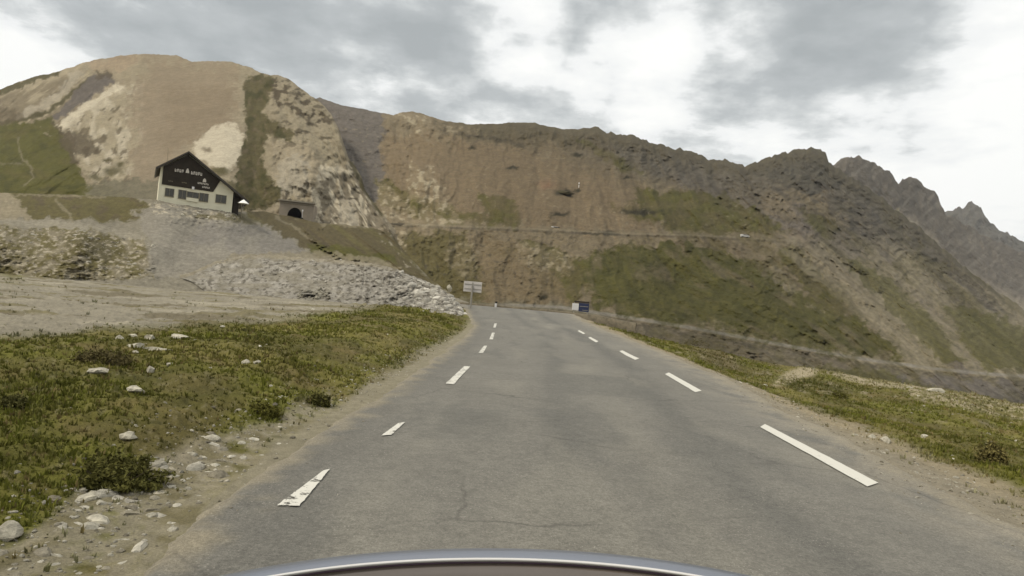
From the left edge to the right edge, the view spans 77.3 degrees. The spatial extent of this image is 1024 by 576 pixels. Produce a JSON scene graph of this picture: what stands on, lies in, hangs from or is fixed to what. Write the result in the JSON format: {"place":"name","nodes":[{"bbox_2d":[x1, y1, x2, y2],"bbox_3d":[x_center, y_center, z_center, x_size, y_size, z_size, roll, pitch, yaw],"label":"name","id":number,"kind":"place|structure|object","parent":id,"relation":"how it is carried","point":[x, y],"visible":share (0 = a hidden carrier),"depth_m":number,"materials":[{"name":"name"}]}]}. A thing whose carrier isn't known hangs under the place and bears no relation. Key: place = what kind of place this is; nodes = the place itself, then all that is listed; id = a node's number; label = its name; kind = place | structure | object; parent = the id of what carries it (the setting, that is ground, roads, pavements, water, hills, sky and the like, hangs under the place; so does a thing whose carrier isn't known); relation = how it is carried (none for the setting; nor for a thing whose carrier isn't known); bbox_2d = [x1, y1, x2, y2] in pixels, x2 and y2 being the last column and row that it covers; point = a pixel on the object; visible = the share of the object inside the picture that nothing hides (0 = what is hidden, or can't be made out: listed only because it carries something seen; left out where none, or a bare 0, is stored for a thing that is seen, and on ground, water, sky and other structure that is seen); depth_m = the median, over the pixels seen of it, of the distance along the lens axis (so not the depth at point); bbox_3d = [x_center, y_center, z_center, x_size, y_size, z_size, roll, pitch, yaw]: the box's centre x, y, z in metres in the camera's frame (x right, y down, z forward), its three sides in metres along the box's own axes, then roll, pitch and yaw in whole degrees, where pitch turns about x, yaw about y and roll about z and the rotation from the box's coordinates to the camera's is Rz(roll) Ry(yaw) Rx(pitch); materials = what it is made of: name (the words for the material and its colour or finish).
{"place":"outdoors","nodes":[
{"label":"outdoors","id":0,"kind":"place"},
{"bbox_2d":[0,54,396,239],"bbox_3d":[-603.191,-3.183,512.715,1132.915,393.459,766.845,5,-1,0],"label":"limestone hill","id":1,"kind":"structure","parent":0,"point":[121,126],"depth_m":289.63,"materials":[{"name":"beige stone"}]},
{"bbox_2d":[279,199,316,221],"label":"tunnel portal","id":2,"kind":"object","parent":1,"relation":"on","point":[302,210],"visible":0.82,"depth_m":201.92,"materials":[{"name":"concrete"}]},
{"bbox_2d":[0,193,468,302],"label":"slag hill","id":3,"kind":"structure","parent":0,"point":[187,243],"depth_m":99.31,"materials":[{"name":"grey gravel"}]},
{"bbox_2d":[3,203,238,275],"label":"bank rubble","id":4,"kind":"object","parent":3,"relation":"on","point":[123,238],"visible":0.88,"depth_m":76.92,"materials":[{"name":"grey stone"}]},
{"bbox_2d":[154,151,248,216],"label":"chalet","id":5,"kind":"object","parent":3,"relation":"on","point":[189,178],"visible":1,"depth_m":123.27,"materials":[{"name":"black wood"}]},
{"bbox_2d":[165,188,174,196],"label":"window","id":6,"kind":"structure","parent":5,"relation":"in","point":[169,192],"depth_m":121.19,"materials":[{"name":"grey glass"}]},
{"bbox_2d":[178,189,186,199],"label":"window","id":7,"kind":"structure","parent":5,"relation":"in","point":[181,193],"depth_m":122.29,"materials":[{"name":"grey glass"}]},
{"bbox_2d":[187,191,198,198],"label":"window","id":8,"kind":"structure","parent":5,"relation":"in","point":[189,194],"depth_m":123.23,"materials":[{"name":"grey glass"}]},
{"bbox_2d":[199,193,208,201],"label":"window","id":9,"kind":"structure","parent":5,"relation":"in","point":[203,197],"depth_m":124.18,"materials":[{"name":"grey glass"}]},
{"bbox_2d":[215,194,226,203],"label":"window","id":10,"kind":"structure","parent":5,"relation":"in","point":[219,198],"depth_m":125.74,"materials":[{"name":"grey glass"}]},
{"bbox_2d":[238,200,247,212],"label":"parasol","id":11,"kind":"object","parent":3,"relation":"on","point":[243,202],"visible":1,"depth_m":121.02,"materials":[{"name":"fabric"}]},
{"bbox_2d":[302,293,468,307],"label":"rock","id":12,"kind":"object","parent":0,"point":[464,305],"depth_m":49.80,"materials":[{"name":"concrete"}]},
{"bbox_2d":[0,273,1023,575],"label":"ground","id":13,"kind":"structure","parent":0,"point":[60,311],"depth_m":9.21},
{"bbox_2d":[0,520,23,541],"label":"boulder","id":14,"kind":"object","parent":13,"relation":"on","point":[10,530],"visible":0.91,"depth_m":3.74,"materials":[{"name":"grey stone"}]},
{"bbox_2d":[0,391,33,409],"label":"shrub","id":15,"kind":"object","parent":13,"relation":"on","point":[14,401],"visible":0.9,"depth_m":6.26,"materials":[{"name":"green plant"}]},
{"bbox_2d":[75,492,97,501],"bbox_3d":[-2.991,1.494,4.507,0.124,0.094,0.096,5,-1,-11],"label":"boulder","id":16,"kind":"object","parent":13,"relation":"on","point":[90,496],"visible":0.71,"depth_m":4.49,"materials":[{"name":"grey stone"}]},
{"bbox_2d":[86,367,108,373],"bbox_3d":[-5.336,1.081,8.254,0.247,0.115,0.165,5,-1,-9],"label":"boulder","id":17,"kind":"object","parent":13,"relation":"on","point":[101,370],"visible":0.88,"depth_m":8.22,"materials":[{"name":"grey stone"}]},
{"bbox_2d":[86,514,109,524],"bbox_3d":[-2.690,1.520,4.167,0.171,0.088,0.111,5,-1,16],"label":"boulder","id":18,"kind":"object","parent":13,"relation":"on","point":[100,519],"visible":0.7,"depth_m":4.14,"materials":[{"name":"grey stone"}]},
{"bbox_2d":[68,345,136,365],"bbox_3d":[-5.865,0.974,9.172,0.858,0.295,0.715,5,-1,0],"label":"shrub","id":19,"kind":"object","parent":13,"relation":"on","point":[111,358],"visible":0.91,"depth_m":9.06,"materials":[{"name":"green plant"}]},
{"bbox_2d":[73,447,175,492],"bbox_3d":[-3.027,1.375,4.878,0.762,0.313,0.546,5,-1,10],"label":"cushion shrub","id":20,"kind":"object","parent":13,"relation":"on","point":[130,474],"visible":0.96,"depth_m":4.81,"materials":[{"name":"green plant"}]},
{"bbox_2d":[119,431,137,440],"bbox_3d":[-3.459,1.337,5.761,0.175,0.105,0.135,5,-1,11],"label":"boulder","id":21,"kind":"object","parent":13,"relation":"on","point":[129,435],"visible":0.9,"depth_m":5.72,"materials":[{"name":"grey stone"}]},
{"bbox_2d":[126,385,144,393],"bbox_3d":[-4.314,1.172,7.350,0.192,0.104,0.124,5,-1,-7],"label":"boulder","id":22,"kind":"object","parent":13,"relation":"on","point":[134,388],"visible":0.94,"depth_m":7.31,"materials":[{"name":"grey stone"}]},
{"bbox_2d":[127,343,144,347],"bbox_3d":[-6.486,0.995,10.965,0.242,0.136,0.266,4,-2,28],"label":"boulder","id":23,"kind":"object","parent":13,"relation":"on","point":[140,345],"visible":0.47,"depth_m":10.94,"materials":[{"name":"grey stone"}]},
{"bbox_2d":[144,335,154,339],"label":"boulder","id":24,"kind":"object","parent":13,"relation":"on","point":[149,336],"visible":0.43,"depth_m":12.57,"materials":[{"name":"grey stone"}]},
{"bbox_2d":[147,366,154,372],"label":"boulder","id":25,"kind":"object","parent":13,"relation":"on","point":[150,369],"visible":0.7,"depth_m":8.91,"materials":[{"name":"grey stone"}]},
{"bbox_2d":[143,347,172,350],"bbox_3d":[-6.145,1.079,11.117,0.513,0.117,0.246,5,-1,-4],"label":"boulder","id":26,"kind":"object","parent":13,"relation":"on","point":[153,348],"visible":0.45,"depth_m":11.02,"materials":[{"name":"grey stone"}]},
{"bbox_2d":[171,334,188,338],"bbox_3d":[-7.048,1.034,13.461,0.518,0.132,0.340,5,-1,-2],"label":"boulder","id":27,"kind":"object","parent":13,"relation":"on","point":[177,335],"visible":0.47,"depth_m":13.38,"materials":[{"name":"white stone"}]},
{"bbox_2d":[249,398,283,418],"bbox_3d":[-2.980,1.464,7.738,0.444,0.238,0.392,5,-1,0],"label":"cushion shrub","id":28,"kind":"object","parent":13,"relation":"on","point":[273,411],"visible":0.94,"depth_m":7.69,"materials":[{"name":"green plant"}]},
{"bbox_2d":[305,387,332,408],"bbox_3d":[-2.689,1.534,8.910,0.383,0.298,0.356,6,-2,-28],"label":"cushion shrub","id":29,"kind":"object","parent":13,"relation":"on","point":[317,399],"visible":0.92,"depth_m":8.87,"materials":[{"name":"green plant"}]},
{"bbox_2d":[180,254,463,314],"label":"rock tip","id":30,"kind":"object","parent":13,"relation":"on","point":[211,277],"visible":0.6,"depth_m":55.99,"materials":[{"name":"grey gravel"}]},
{"bbox_2d":[217,257,466,315],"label":"tipped rubble","id":31,"kind":"object","parent":30,"relation":"on","point":[320,292],"visible":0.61,"depth_m":47.90,"materials":[{"name":"grey stone"}]},
{"bbox_2d":[463,281,481,307],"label":"road sign","id":32,"kind":"object","parent":13,"relation":"on","point":[471,286],"visible":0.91,"depth_m":48.07,"materials":[{"name":"metal"}]},
{"bbox_2d":[0,307,1016,575],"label":"loose stones","id":33,"kind":"object","parent":13,"relation":"on","point":[142,545],"visible":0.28,"depth_m":4.59,"materials":[{"name":"grey stone"}]},
{"bbox_2d":[0,336,1020,575],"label":"road grit","id":34,"kind":"object","parent":13,"relation":"on","point":[120,550],"visible":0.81,"depth_m":5.76,"materials":[{"name":"grey gravel"}]},
{"bbox_2d":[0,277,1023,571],"bbox_3d":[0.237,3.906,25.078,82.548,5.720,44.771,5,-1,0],"label":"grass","id":35,"kind":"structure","parent":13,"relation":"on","point":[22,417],"depth_m":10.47,"materials":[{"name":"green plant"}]},
{"bbox_2d":[459,302,636,330],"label":"stone kerb","id":36,"kind":"structure","parent":13,"relation":"on","point":[612,322],"depth_m":56.34,"materials":[{"name":"grey stone"}]},
{"bbox_2d":[572,301,588,313],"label":"information board","id":37,"kind":"object","parent":13,"relation":"on","point":[582,306],"visible":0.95,"depth_m":59.92,"materials":[{"name":"metal"}]},
{"bbox_2d":[680,339,710,346],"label":"shrub","id":38,"kind":"object","parent":13,"relation":"on","point":[696,342],"visible":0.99,"depth_m":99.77,"materials":[{"name":"green plant"}]},
{"bbox_2d":[831,390,848,398],"bbox_3d":[12.691,4.114,24.828,0.626,0.334,0.658,5,-1,0],"label":"shrub","id":39,"kind":"object","parent":13,"relation":"on","point":[841,395],"visible":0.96,"depth_m":24.75,"materials":[{"name":"green plant"}]},
{"bbox_2d":[880,436,890,443],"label":"boulder","id":40,"kind":"object","parent":13,"relation":"on","point":[886,439],"visible":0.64,"depth_m":10.09,"materials":[{"name":"beige stone"}]},
{"bbox_2d":[927,388,944,392],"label":"boulder","id":41,"kind":"object","parent":13,"relation":"on","point":[941,390],"visible":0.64,"depth_m":34.86,"materials":[{"name":"grey stone"}]},
{"bbox_2d":[972,437,1011,464],"bbox_3d":[6.865,2.323,9.158,0.495,0.405,0.422,5,-1,0],"label":"leafy plant","id":42,"kind":"object","parent":13,"relation":"on","point":[989,451],"visible":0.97,"depth_m":9.08,"materials":[{"name":"green plant"}]},
{"bbox_2d":[0,0,1023,241],"label":"sky","id":43,"kind":"structure","parent":0,"point":[931,92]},
{"bbox_2d":[144,305,1023,575],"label":"road","id":44,"kind":"structure","parent":0,"point":[531,429],"depth_m":5.95,"materials":[{"name":"grey asphalt"}]},
{"bbox_2d":[278,469,328,505],"bbox_3d":[-1.606,1.573,5.099,0.153,0.002,1.038,5,-1,0],"label":"lane marking","id":45,"kind":"object","parent":44,"relation":"on","point":[310,485],"visible":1,"depth_m":4.92,"materials":[{"name":"beige paint"}]},
{"bbox_2d":[383,422,403,434],"bbox_3d":[-1.374,1.651,7.521,0.098,0.001,0.874,5,-1,4],"label":"lane marking","id":46,"kind":"object","parent":44,"relation":"on","point":[393,428],"visible":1,"depth_m":7.46,"materials":[{"name":"beige paint"}]},
{"bbox_2d":[446,366,469,383],"bbox_3d":[-1.112,1.826,13.633,0.160,0.002,3.530,5,-1,2],"label":"lane marking","id":47,"kind":"object","parent":44,"relation":"on","point":[454,379],"visible":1,"depth_m":13.14,"materials":[{"name":"beige paint"}]},
{"bbox_2d":[221,548,749,575],"bbox_3d":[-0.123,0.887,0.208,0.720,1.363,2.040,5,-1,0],"label":"car","id":48,"kind":"object","parent":44,"relation":"on","point":[485,562],"visible":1,"depth_m":0.57,"materials":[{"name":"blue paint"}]},
{"bbox_2d":[620,350,638,359],"bbox_3d":[4.435,2.519,24.112,0.326,0.070,3.818,5,-1,0],"label":"lane marking","id":49,"kind":"object","parent":44,"relation":"on","point":[629,355],"visible":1,"depth_m":24.12,"materials":[{"name":"beige paint"}]},
{"bbox_2d":[666,373,700,391],"bbox_3d":[4.267,2.355,16.204,0.245,0.004,4.442,5,-1,4],"label":"lane marking","id":50,"kind":"object","parent":44,"relation":"on","point":[686,384],"visible":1,"depth_m":15.79,"materials":[{"name":"beige paint"}]},
{"bbox_2d":[761,424,877,485],"bbox_3d":[3.912,2.136,8.515,0.236,0.006,3.664,5,-1,3],"label":"lane marking","id":51,"kind":"object","parent":44,"relation":"on","point":[853,474],"visible":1,"depth_m":7.93,"materials":[{"name":"beige paint"}]},
{"bbox_2d":[316,97,1023,403],"bbox_3d":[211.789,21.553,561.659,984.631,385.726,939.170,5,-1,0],"label":"mountain","id":52,"kind":"structure","parent":0,"point":[827,265],"depth_m":272.14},
{"bbox_2d":[390,223,403,225],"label":"road parapet","id":53,"kind":"structure","parent":52,"relation":"on","point":[399,224],"depth_m":234.93,"materials":[{"name":"stone"}]},
{"bbox_2d":[557,190,572,195],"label":"dark outcrop","id":54,"kind":"object","parent":52,"relation":"on","point":[566,193],"visible":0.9,"depth_m":307.98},
{"bbox_2d":[833,155,1023,309],"bbox_3d":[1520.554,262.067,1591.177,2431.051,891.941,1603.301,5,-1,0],"label":"crag","id":55,"kind":"structure","parent":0,"point":[998,267],"depth_m":1301.15,"materials":[{"name":"grey stone"}]},
{"bbox_2d":[945,201,1023,252],"bbox_3d":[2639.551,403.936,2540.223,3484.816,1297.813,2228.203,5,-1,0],"label":"crag","id":56,"kind":"structure","parent":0,"point":[971,213],"depth_m":2264.75,"materials":[{"name":"grey stone"}]}
]}

